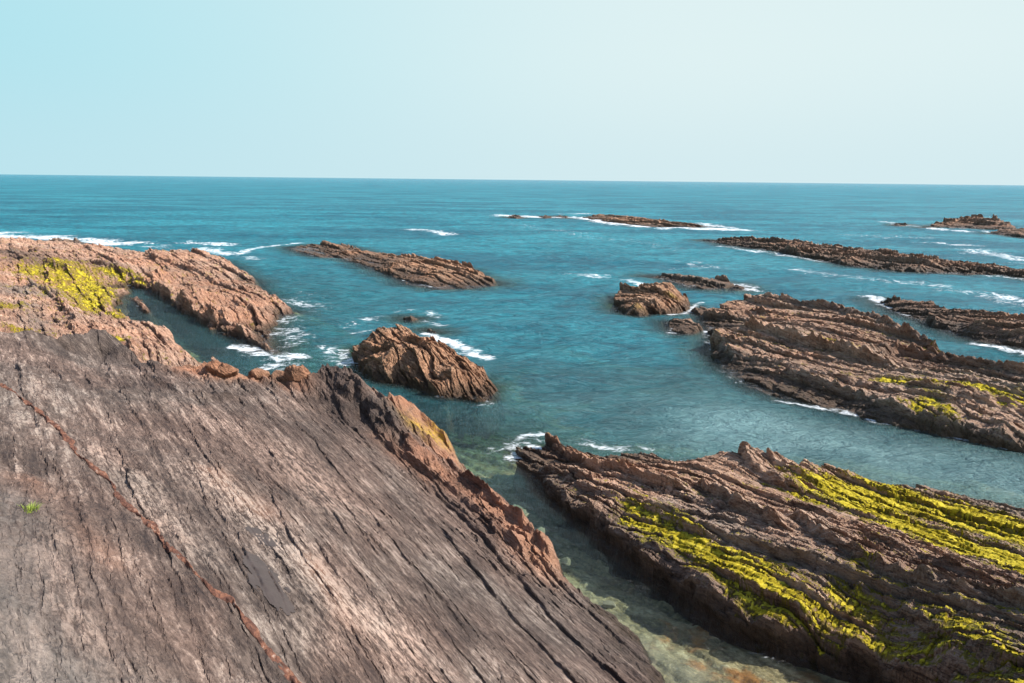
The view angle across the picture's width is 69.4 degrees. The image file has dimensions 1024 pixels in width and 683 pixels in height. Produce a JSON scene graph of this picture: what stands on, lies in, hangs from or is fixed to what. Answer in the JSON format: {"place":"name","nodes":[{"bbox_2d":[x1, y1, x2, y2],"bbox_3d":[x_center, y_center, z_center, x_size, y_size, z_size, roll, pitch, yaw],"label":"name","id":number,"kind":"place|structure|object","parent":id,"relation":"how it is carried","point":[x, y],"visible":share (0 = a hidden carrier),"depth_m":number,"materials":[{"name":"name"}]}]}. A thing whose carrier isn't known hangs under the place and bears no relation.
{"place":"outdoors","nodes":[
{"label":"outdoors","id":0,"kind":"place"},
{"bbox_2d":[0,236,296,375],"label":"rocky headland","id":1,"kind":"structure","parent":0,"point":[212,307],"depth_m":55.17,"materials":[{"name":"brown stone"}]},
{"bbox_2d":[1,257,144,340],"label":"yellow moss","id":2,"kind":"object","parent":1,"relation":"on","point":[85,301],"visible":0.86,"depth_m":62.84,"materials":[{"name":"yellow plant"}]},
{"bbox_2d":[0,329,664,682],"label":"rock slope","id":3,"kind":"structure","parent":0,"point":[326,523],"depth_m":14.09,"materials":[{"name":"stone"}]},
{"bbox_2d":[19,501,41,512],"bbox_3d":[-6.725,2.307,10.268,0.399,0.095,0.315,1,12,0],"label":"grass tuft","id":4,"kind":"object","parent":3,"relation":"on","point":[30,507],"visible":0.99,"depth_m":10.30,"materials":[{"name":"green plant"}]},
{"bbox_2d":[182,362,207,370],"bbox_3d":[-10.187,1.252,23.777,1.285,0.998,1.110,1,12,0],"label":"boulder","id":5,"kind":"object","parent":3,"relation":"on","point":[192,368],"visible":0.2,"depth_m":23.95,"materials":[{"name":"brown stone"}]},
{"bbox_2d":[205,360,238,377],"bbox_3d":[-9.026,0.945,23.211,0.801,0.767,0.899,8,15,32],"label":"boulder","id":6,"kind":"object","parent":3,"relation":"on","point":[219,369],"visible":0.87,"depth_m":23.00,"materials":[{"name":"brown stone"}]},
{"bbox_2d":[248,368,269,379],"bbox_3d":[-8.305,1.113,24.225,0.527,0.512,0.660,7,14,28],"label":"boulder","id":7,"kind":"object","parent":3,"relation":"on","point":[256,373],"visible":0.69,"depth_m":24.00,"materials":[{"name":"brown stone"}]},
{"bbox_2d":[270,369,287,381],"bbox_3d":[-7.624,1.254,24.319,1.017,0.652,0.548,1,12,0],"label":"boulder","id":8,"kind":"object","parent":3,"relation":"on","point":[277,375],"visible":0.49,"depth_m":24.13,"materials":[{"name":"brown stone"}]},
{"bbox_2d":[283,365,310,380],"bbox_3d":[-6.980,1.007,24.015,0.861,0.601,0.504,-3,13,-17],"label":"boulder","id":9,"kind":"object","parent":3,"relation":"on","point":[294,373],"visible":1,"depth_m":23.84,"materials":[{"name":"brown stone"}]},
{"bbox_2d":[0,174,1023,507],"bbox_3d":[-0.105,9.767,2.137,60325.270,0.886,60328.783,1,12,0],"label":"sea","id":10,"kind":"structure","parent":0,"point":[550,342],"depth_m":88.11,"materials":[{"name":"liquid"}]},
{"bbox_2d":[49,237,83,243],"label":"skerry","id":11,"kind":"structure","parent":10,"relation":"in","point":[75,240],"depth_m":111.12,"materials":[{"name":"stone"}]},
{"bbox_2d":[130,296,160,325],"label":"skerry","id":12,"kind":"structure","parent":10,"relation":"in","point":[140,310],"depth_m":56.94,"materials":[{"name":"brown stone"}]},
{"bbox_2d":[290,240,497,290],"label":"rock islet","id":13,"kind":"object","parent":10,"relation":"in","point":[412,270],"visible":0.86,"depth_m":79.78,"materials":[{"name":"brown stone"}]},
{"bbox_2d":[403,316,424,333],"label":"skerry","id":14,"kind":"structure","parent":10,"relation":"in","point":[411,320],"depth_m":53.36,"materials":[{"name":"brown stone"}]},
{"bbox_2d":[350,324,505,440],"bbox_3d":[-5.256,1.604,38.932,5.161,4.257,14.022,-10,16,-41],"label":"rock islet","id":15,"kind":"object","parent":10,"relation":"in","point":[447,389],"visible":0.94,"depth_m":36.42,"materials":[{"name":"brown stone"}]},
{"bbox_2d":[427,328,437,334],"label":"skerry","id":16,"kind":"structure","parent":10,"relation":"in","point":[430,331],"depth_m":49.26,"materials":[{"name":"brown stone"}]},
{"bbox_2d":[507,215,523,218],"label":"skerry","id":17,"kind":"structure","parent":10,"relation":"in","point":[516,216],"depth_m":198.99,"materials":[{"name":"brown stone"}]},
{"bbox_2d":[539,215,551,218],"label":"skerry","id":18,"kind":"structure","parent":10,"relation":"in","point":[544,217],"depth_m":200.57,"materials":[{"name":"stone"}]},
{"bbox_2d":[583,214,706,227],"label":"rock islet","id":19,"kind":"object","parent":10,"relation":"in","point":[631,220],"visible":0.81,"depth_m":174.60,"materials":[{"name":"brown stone"}]},
{"bbox_2d":[609,282,691,333],"bbox_3d":[11.612,-2.679,60.559,7.476,4.102,10.511,1,12,0],"label":"rock islet","id":20,"kind":"object","parent":10,"relation":"in","point":[644,300],"visible":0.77,"depth_m":58.51,"materials":[{"name":"brown stone"}]},
{"bbox_2d":[665,318,705,359],"bbox_3d":[12.111,-0.212,51.512,3.261,2.793,5.414,1,12,0],"label":"rock islet","id":21,"kind":"object","parent":10,"relation":"in","point":[677,327],"visible":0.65,"depth_m":50.45,"materials":[{"name":"brown stone"}]},
{"bbox_2d":[652,273,734,307],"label":"rock islet","id":22,"kind":"object","parent":10,"relation":"in","point":[698,283],"visible":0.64,"depth_m":73.72,"materials":[{"name":"brown stone"}]},
{"bbox_2d":[689,306,706,325],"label":"skerry","id":23,"kind":"structure","parent":10,"relation":"in","point":[696,315],"depth_m":57.11,"materials":[{"name":"brown stone"}]},
{"bbox_2d":[731,285,745,291],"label":"skerry","id":24,"kind":"structure","parent":10,"relation":"in","point":[736,288],"depth_m":70.70,"materials":[{"name":"brown stone"}]},
{"bbox_2d":[513,432,1023,682],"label":"rocky reef","id":25,"kind":"object","parent":10,"relation":"in","point":[570,493],"visible":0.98,"depth_m":18.00},
{"bbox_2d":[616,465,1023,682],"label":"yellow moss","id":26,"kind":"object","parent":25,"relation":"on","point":[682,540],"visible":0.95,"depth_m":18.85,"materials":[{"name":"yellow plant"}]},
{"bbox_2d":[702,292,1023,458],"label":"rocky reef","id":27,"kind":"object","parent":10,"relation":"in","point":[770,347],"visible":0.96,"depth_m":36.58},
{"bbox_2d":[827,338,1023,420],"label":"yellow moss","id":28,"kind":"object","parent":27,"relation":"on","point":[978,385],"visible":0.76,"depth_m":31.62,"materials":[{"name":"yellow plant"}]},
{"bbox_2d":[703,236,1023,280],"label":"rocky reef","id":29,"kind":"object","parent":10,"relation":"in","point":[885,259],"visible":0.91,"depth_m":93.24},
{"bbox_2d":[893,223,907,225],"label":"skerry","id":30,"kind":"structure","parent":10,"relation":"in","point":[900,224],"depth_m":183.11,"materials":[{"name":"stone"}]},
{"bbox_2d":[877,295,1023,355],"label":"rocky reef","id":31,"kind":"object","parent":10,"relation":"in","point":[991,329],"visible":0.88,"depth_m":52.36},
{"bbox_2d":[922,214,1015,233],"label":"rock islet","id":32,"kind":"object","parent":10,"relation":"in","point":[980,221],"visible":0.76,"depth_m":177.19,"materials":[{"name":"brown stone"}]},
{"bbox_2d":[990,228,1023,237],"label":"rock islet","id":33,"kind":"object","parent":10,"relation":"in","point":[1016,233],"visible":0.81,"depth_m":152.38,"materials":[{"name":"brown stone"}]},
{"bbox_2d":[0,0,1023,184],"label":"sky","id":34,"kind":"structure","parent":0,"point":[769,91],"materials":[{"name":"blue"}]},
{"bbox_2d":[84,216,1021,682],"bbox_3d":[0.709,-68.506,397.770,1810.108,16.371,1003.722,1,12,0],"label":"seabed","id":35,"kind":"structure","parent":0,"point":[680,648],"depth_m":19.97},
{"bbox_2d":[513,504,530,517],"bbox_3d":[0.123,5.516,23.751,0.865,0.412,0.573,6,14,24],"label":"submerged stone","id":36,"kind":"object","parent":35,"relation":"on","point":[527,515],"visible":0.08,"depth_m":23.80,"materials":[{"name":"stone"}]},
{"bbox_2d":[535,527,545,532],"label":"submerged stone","id":37,"kind":"object","parent":35,"relation":"on","point":[542,529],"visible":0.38,"depth_m":22.62,"materials":[{"name":"stone"}]},
{"bbox_2d":[559,557,570,565],"bbox_3d":[1.489,6.191,20.879,0.359,0.222,0.292,10,16,37],"label":"submerged stone","id":38,"kind":"object","parent":35,"relation":"on","point":[565,561],"visible":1,"depth_m":20.79,"materials":[{"name":"stone"}]},
{"bbox_2d":[603,600,615,608],"bbox_3d":[2.435,6.621,18.587,0.343,0.184,0.206,1,12,0],"label":"submerged stone","id":39,"kind":"object","parent":35,"relation":"on","point":[609,604],"visible":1,"depth_m":18.51,"materials":[{"name":"stone"}]}
]}

